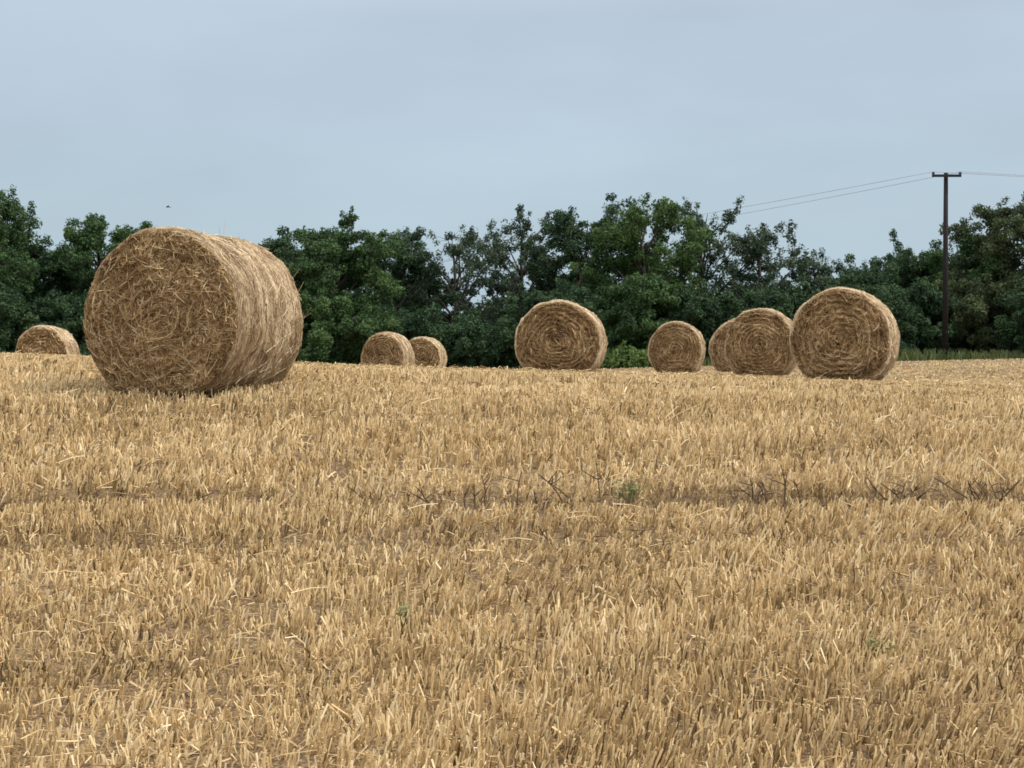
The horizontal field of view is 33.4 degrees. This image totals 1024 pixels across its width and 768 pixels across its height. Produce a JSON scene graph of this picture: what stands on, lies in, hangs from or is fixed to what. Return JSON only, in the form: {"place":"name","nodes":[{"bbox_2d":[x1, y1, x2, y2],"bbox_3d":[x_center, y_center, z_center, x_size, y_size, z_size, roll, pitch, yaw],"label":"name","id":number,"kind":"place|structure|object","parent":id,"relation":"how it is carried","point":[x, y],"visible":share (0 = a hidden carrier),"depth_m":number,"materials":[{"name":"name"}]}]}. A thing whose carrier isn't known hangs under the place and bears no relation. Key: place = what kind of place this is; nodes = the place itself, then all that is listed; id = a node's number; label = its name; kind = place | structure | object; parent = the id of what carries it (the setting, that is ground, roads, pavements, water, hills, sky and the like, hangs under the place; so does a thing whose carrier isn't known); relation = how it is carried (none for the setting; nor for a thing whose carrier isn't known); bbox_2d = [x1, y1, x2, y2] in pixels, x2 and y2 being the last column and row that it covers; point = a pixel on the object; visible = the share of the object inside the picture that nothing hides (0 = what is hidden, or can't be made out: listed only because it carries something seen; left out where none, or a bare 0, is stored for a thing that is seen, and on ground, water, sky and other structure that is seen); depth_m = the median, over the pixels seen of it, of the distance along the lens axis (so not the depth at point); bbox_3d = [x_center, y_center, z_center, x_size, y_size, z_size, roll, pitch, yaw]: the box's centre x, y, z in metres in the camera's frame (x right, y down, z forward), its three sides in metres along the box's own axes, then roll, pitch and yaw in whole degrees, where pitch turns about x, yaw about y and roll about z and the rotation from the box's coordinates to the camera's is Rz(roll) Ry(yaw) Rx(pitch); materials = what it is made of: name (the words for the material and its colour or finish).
{"place":"outdoors","nodes":[
{"label":"outdoors","id":0,"kind":"place"},
{"bbox_2d":[0,358,1023,767],"bbox_3d":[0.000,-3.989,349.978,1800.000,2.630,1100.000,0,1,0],"label":"field","id":1,"kind":"structure","parent":0,"point":[272,606],"depth_m":8.66,"materials":[{"name":"beige plant"}]},
{"bbox_2d":[0,184,42,328],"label":"broadleaf tree","id":2,"kind":"object","parent":1,"relation":"on","point":[15,235],"visible":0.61,"depth_m":73.16,"materials":[{"name":"green plant"}]},
{"bbox_2d":[0,283,69,353],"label":"shrub","id":3,"kind":"object","parent":1,"relation":"on","point":[9,297],"visible":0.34,"depth_m":68.97,"materials":[{"name":"green plant"}]},
{"bbox_2d":[1,288,90,355],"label":"shrub","id":4,"kind":"object","parent":1,"relation":"on","point":[64,307],"visible":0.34,"depth_m":70.10,"materials":[{"name":"green plant"}]},
{"bbox_2d":[0,234,93,323],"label":"broadleaf tree","id":5,"kind":"object","parent":1,"relation":"on","point":[41,275],"visible":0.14,"depth_m":74.16,"materials":[{"name":"green plant"}]},
{"bbox_2d":[15,325,79,354],"bbox_3d":[-12.140,-0.810,44.618,1.474,1.459,1.478,0,1,0],"label":"straw bale","id":6,"kind":"object","parent":1,"relation":"on","point":[50,339],"visible":0.48,"depth_m":43.98},
{"bbox_2d":[22,213,152,340],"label":"broadleaf tree","id":7,"kind":"object","parent":1,"relation":"on","point":[85,242],"visible":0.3,"depth_m":73.74,"materials":[{"name":"green plant"}]},
{"bbox_2d":[83,219,309,395],"bbox_3d":[-2.744,-0.666,15.078,1.631,1.574,1.678,0,1,15],"label":"straw bale","id":8,"kind":"object","parent":1,"relation":"on","point":[174,309],"visible":1,"depth_m":14.39},
{"bbox_2d":[258,225,358,298],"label":"broadleaf tree","id":9,"kind":"object","parent":1,"relation":"on","point":[282,249],"visible":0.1,"depth_m":73.09,"materials":[{"name":"green plant"}]},
{"bbox_2d":[285,205,406,351],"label":"broadleaf tree","id":10,"kind":"object","parent":1,"relation":"on","point":[323,250],"visible":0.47,"depth_m":70.88,"materials":[{"name":"green plant"}]},
{"bbox_2d":[295,284,399,364],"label":"shrub","id":11,"kind":"object","parent":1,"relation":"on","point":[329,336],"visible":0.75,"depth_m":68.55,"materials":[{"name":"green plant"}]},
{"bbox_2d":[347,484,383,500],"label":"dead weed","id":12,"kind":"object","parent":1,"relation":"on","point":[361,494],"visible":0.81,"depth_m":10.70,"materials":[{"name":"brown plant"}]},
{"bbox_2d":[361,331,414,366],"bbox_3d":[-3.895,-0.891,53.579,1.484,1.527,1.456,0,1,13],"label":"straw bale","id":13,"kind":"object","parent":1,"relation":"on","point":[390,348],"visible":0.75,"depth_m":52.97},
{"bbox_2d":[394,598,413,628],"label":"green weed","id":14,"kind":"object","parent":1,"relation":"on","point":[403,610],"visible":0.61,"depth_m":8.11,"materials":[{"name":"green plant"}]},
{"bbox_2d":[349,229,458,321],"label":"broadleaf tree","id":15,"kind":"object","parent":1,"relation":"on","point":[416,265],"visible":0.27,"depth_m":76.27,"materials":[{"name":"green plant"}]},
{"bbox_2d":[354,294,454,362],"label":"shrub","id":16,"kind":"object","parent":1,"relation":"on","point":[410,327],"visible":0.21,"depth_m":69.80,"materials":[{"name":"green plant"}]},
{"bbox_2d":[407,486,443,507],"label":"dead weed","id":17,"kind":"object","parent":1,"relation":"on","point":[428,502],"visible":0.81,"depth_m":10.67,"materials":[{"name":"brown plant"}]},
{"bbox_2d":[409,336,446,367],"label":"straw bale","id":18,"kind":"object","parent":1,"relation":"on","point":[427,351],"visible":0.56,"depth_m":59.95},
{"bbox_2d":[384,224,529,335],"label":"broadleaf tree","id":19,"kind":"object","parent":1,"relation":"on","point":[456,294],"visible":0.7,"depth_m":75.79,"materials":[{"name":"green plant"}]},
{"bbox_2d":[427,307,521,368],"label":"shrub","id":20,"kind":"object","parent":1,"relation":"on","point":[475,346],"visible":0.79,"depth_m":69.86,"materials":[{"name":"green plant"}]},
{"bbox_2d":[463,477,489,509],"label":"dead weed","id":21,"kind":"object","parent":1,"relation":"on","point":[474,495],"visible":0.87,"depth_m":10.68,"materials":[{"name":"brown plant"}]},
{"bbox_2d":[452,203,565,328],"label":"broadleaf tree","id":22,"kind":"object","parent":1,"relation":"on","point":[513,276],"visible":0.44,"depth_m":77.22,"materials":[{"name":"green plant"}]},
{"bbox_2d":[497,472,521,509],"bbox_3d":[-0.016,0.667,10.661,0.161,0.243,0.058,0,1,0],"label":"dead weed","id":23,"kind":"object","parent":1,"relation":"on","point":[518,485],"visible":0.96,"depth_m":10.64,"materials":[{"name":"brown plant"}]},
{"bbox_2d":[0,350,1023,767],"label":"stubble","id":24,"kind":"object","parent":1,"relation":"on","point":[766,402],"visible":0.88,"depth_m":9.07,"materials":[{"name":"beige plant"}]},
{"bbox_2d":[1,222,1023,360],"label":"woodland","id":25,"kind":"object","parent":1,"relation":"on","point":[503,306],"depth_m":81.08,"materials":[{"name":"green plant"}]},
{"bbox_2d":[534,490,547,509],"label":"dead weed","id":26,"kind":"object","parent":1,"relation":"on","point":[536,500],"visible":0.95,"depth_m":10.67,"materials":[{"name":"brown plant"}]},
{"bbox_2d":[538,526,559,551],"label":"dead weed","id":27,"kind":"object","parent":1,"relation":"on","point":[546,537],"visible":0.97,"depth_m":9.57,"materials":[{"name":"brown plant"}]},
{"bbox_2d":[539,471,573,506],"bbox_3d":[0.278,0.661,10.756,0.252,0.239,0.128,0,1,-15],"label":"dead weed","id":28,"kind":"object","parent":1,"relation":"on","point":[551,483],"visible":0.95,"depth_m":10.71,"materials":[{"name":"brown plant"}]},
{"bbox_2d":[501,277,617,362],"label":"shrub","id":29,"kind":"object","parent":1,"relation":"on","point":[529,302],"visible":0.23,"depth_m":70.39,"materials":[{"name":"green plant"}]},
{"bbox_2d":[514,299,607,371],"bbox_3d":[0.832,-0.766,28.589,1.498,1.314,1.446,0,1,8],"label":"straw bale","id":30,"kind":"object","parent":1,"relation":"on","point":[561,334],"visible":0.84,"depth_m":27.95},
{"bbox_2d":[509,192,659,317],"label":"broadleaf tree","id":31,"kind":"object","parent":1,"relation":"on","point":[566,234],"visible":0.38,"depth_m":76.31,"materials":[{"name":"green plant"}]},
{"bbox_2d":[581,459,603,500],"bbox_3d":[0.517,0.611,10.827,0.160,0.279,0.059,0,1,-11],"label":"dead weed","id":32,"kind":"object","parent":1,"relation":"on","point":[597,478],"visible":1,"depth_m":10.85,"materials":[{"name":"brown plant"}]},
{"bbox_2d":[600,340,650,368],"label":"shrub","id":33,"kind":"object","parent":1,"relation":"on","point":[624,356],"visible":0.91,"depth_m":67.78,"materials":[{"name":"green plant"}]},
{"bbox_2d":[608,474,647,503],"bbox_3d":[0.742,0.648,10.708,0.277,0.229,0.126,0,1,0],"label":"green weed","id":34,"kind":"object","parent":1,"relation":"on","point":[629,490],"visible":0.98,"depth_m":10.70,"materials":[{"name":"green plant"}]},
{"bbox_2d":[566,192,717,313],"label":"broadleaf tree","id":35,"kind":"object","parent":1,"relation":"on","point":[635,223],"visible":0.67,"depth_m":73.22,"materials":[{"name":"green plant"}]},
{"bbox_2d":[593,275,696,352],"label":"shrub","id":36,"kind":"object","parent":1,"relation":"on","point":[637,307],"visible":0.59,"depth_m":69.22,"materials":[{"name":"green plant"}]},
{"bbox_2d":[648,321,705,372],"bbox_3d":[4.375,-0.937,45.190,1.485,1.478,1.456,0,1,11],"label":"straw bale","id":37,"kind":"object","parent":1,"relation":"on","point":[677,346],"visible":0.93,"depth_m":44.55},
{"bbox_2d":[657,277,748,361],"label":"shrub","id":38,"kind":"object","parent":1,"relation":"on","point":[703,310],"visible":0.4,"depth_m":70.02,"materials":[{"name":"green plant"}]},
{"bbox_2d":[646,196,775,309],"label":"broadleaf tree","id":39,"kind":"object","parent":1,"relation":"on","point":[733,239],"visible":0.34,"depth_m":75.80,"materials":[{"name":"green plant"}]},
{"bbox_2d":[708,318,734,372],"bbox_3d":[5.458,-0.876,40.592,1.478,1.393,1.427,0,1,13],"label":"straw bale","id":40,"kind":"object","parent":1,"relation":"on","point":[716,349],"visible":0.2,"depth_m":40.07},
{"bbox_2d":[736,479,769,503],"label":"dead weed","id":41,"kind":"object","parent":1,"relation":"on","point":[759,483],"visible":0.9,"depth_m":10.70,"materials":[{"name":"brown plant"}]},
{"bbox_2d":[723,308,795,375],"bbox_3d":[5.089,-0.833,34.579,1.503,1.421,1.465,0,1,15],"label":"straw bale","id":42,"kind":"object","parent":1,"relation":"on","point":[757,341],"visible":0.85,"depth_m":33.95},
{"bbox_2d":[695,219,823,310],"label":"broadleaf tree","id":43,"kind":"object","parent":1,"relation":"on","point":[760,250],"visible":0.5,"depth_m":75.87,"materials":[{"name":"green plant"}]},
{"bbox_2d":[717,280,811,328],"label":"shrub","id":44,"kind":"object","parent":1,"relation":"on","point":[776,299],"visible":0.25,"depth_m":70.09,"materials":[{"name":"green plant"}]},
{"bbox_2d":[759,529,784,548],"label":"dead weed","id":45,"kind":"object","parent":1,"relation":"on","point":[777,537],"visible":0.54,"depth_m":9.57,"materials":[{"name":"brown plant"}]},
{"bbox_2d":[770,466,800,505],"bbox_3d":[1.714,0.637,10.711,0.204,0.257,0.075,0,1,0],"label":"dead weed","id":46,"kind":"object","parent":1,"relation":"on","point":[785,486],"visible":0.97,"depth_m":10.72,"materials":[{"name":"brown plant"}]},
{"bbox_2d":[774,247,846,297],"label":"broadleaf tree","id":47,"kind":"object","parent":1,"relation":"on","point":[824,270],"visible":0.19,"depth_m":77.65,"materials":[{"name":"green plant"}]},
{"bbox_2d":[789,286,899,380],"bbox_3d":[4.793,-0.691,24.577,1.491,1.423,1.484,0,1,18],"label":"straw bale","id":48,"kind":"object","parent":1,"relation":"on","point":[839,332],"visible":0.94,"depth_m":23.95},
{"bbox_2d":[795,273,919,354],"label":"shrub","id":49,"kind":"object","parent":1,"relation":"on","point":[892,303],"visible":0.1,"depth_m":70.19,"materials":[{"name":"green plant"}]},
{"bbox_2d":[827,253,899,295],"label":"broadleaf tree","id":50,"kind":"object","parent":1,"relation":"on","point":[874,277],"visible":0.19,"depth_m":75.69,"materials":[{"name":"green plant"}]},
{"bbox_2d":[863,633,896,659],"bbox_3d":[1.644,1.211,7.697,0.112,0.161,0.182,0,1,-21],"label":"green weed","id":51,"kind":"object","parent":1,"relation":"on","point":[871,640],"visible":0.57,"depth_m":7.69,"materials":[{"name":"green plant"}]},
{"bbox_2d":[872,480,925,505],"bbox_3d":[2.416,0.689,10.680,0.337,0.169,0.101,0,1,0],"label":"dead weed","id":52,"kind":"object","parent":1,"relation":"on","point":[915,489],"visible":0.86,"depth_m":10.67,"materials":[{"name":"brown plant"}]},
{"bbox_2d":[862,228,938,311],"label":"broadleaf tree","id":53,"kind":"object","parent":1,"relation":"on","point":[913,264],"visible":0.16,"depth_m":78.19,"materials":[{"name":"green plant"}]},
{"bbox_2d":[875,276,976,357],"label":"shrub","id":54,"kind":"object","parent":1,"relation":"on","point":[919,297],"visible":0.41,"depth_m":73.25,"materials":[{"name":"green plant"}]},
{"bbox_2d":[932,171,961,360],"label":"utility pole","id":55,"kind":"object","parent":1,"relation":"on","point":[945,281],"visible":0.96,"depth_m":69.36,"materials":[{"name":"brown wood"}]},
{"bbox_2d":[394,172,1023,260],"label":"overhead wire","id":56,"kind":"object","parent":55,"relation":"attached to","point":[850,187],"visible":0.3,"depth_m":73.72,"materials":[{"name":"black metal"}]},
{"bbox_2d":[449,172,1023,259],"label":"overhead wire","id":57,"kind":"object","parent":55,"relation":"attached to","point":[855,192],"visible":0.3,"depth_m":76.03,"materials":[{"name":"black metal"}]},
{"bbox_2d":[896,233,1020,356],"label":"broadleaf tree","id":58,"kind":"object","parent":1,"relation":"on","point":[965,251],"visible":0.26,"depth_m":76.36,"materials":[{"name":"green plant"}]},
{"bbox_2d":[930,197,1023,318],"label":"broadleaf tree","id":59,"kind":"object","parent":1,"relation":"on","point":[994,222],"visible":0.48,"depth_m":76.05,"materials":[{"name":"green plant"}]},
{"bbox_2d":[932,271,1023,358],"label":"shrub","id":60,"kind":"object","parent":1,"relation":"on","point":[981,307],"visible":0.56,"depth_m":73.11,"materials":[{"name":"green plant"}]},
{"bbox_2d":[934,477,1021,501],"bbox_3d":[2.924,0.675,10.695,0.559,0.185,0.117,0,1,0],"label":"dead weed","id":61,"kind":"object","parent":1,"relation":"on","point":[1007,493],"visible":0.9,"depth_m":10.70,"materials":[{"name":"brown plant"}]},
{"bbox_2d":[976,191,1023,346],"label":"broadleaf tree","id":62,"kind":"object","parent":1,"relation":"on","point":[1019,219],"visible":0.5,"depth_m":75.19,"materials":[{"name":"green plant"}]},
{"bbox_2d":[993,274,1023,354],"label":"shrub","id":63,"kind":"object","parent":1,"relation":"on","point":[1016,326],"visible":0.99,"depth_m":70.75,"materials":[{"name":"green plant"}]},
{"bbox_2d":[0,0,1023,313],"label":"sky","id":64,"kind":"structure","parent":0,"point":[260,117],"materials":[{"name":"blue"}]},
{"bbox_2d":[447,347,1023,369],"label":"grass","id":65,"kind":"structure","parent":0,"point":[932,356],"depth_m":69.11,"materials":[{"name":"green plant"}]}
]}

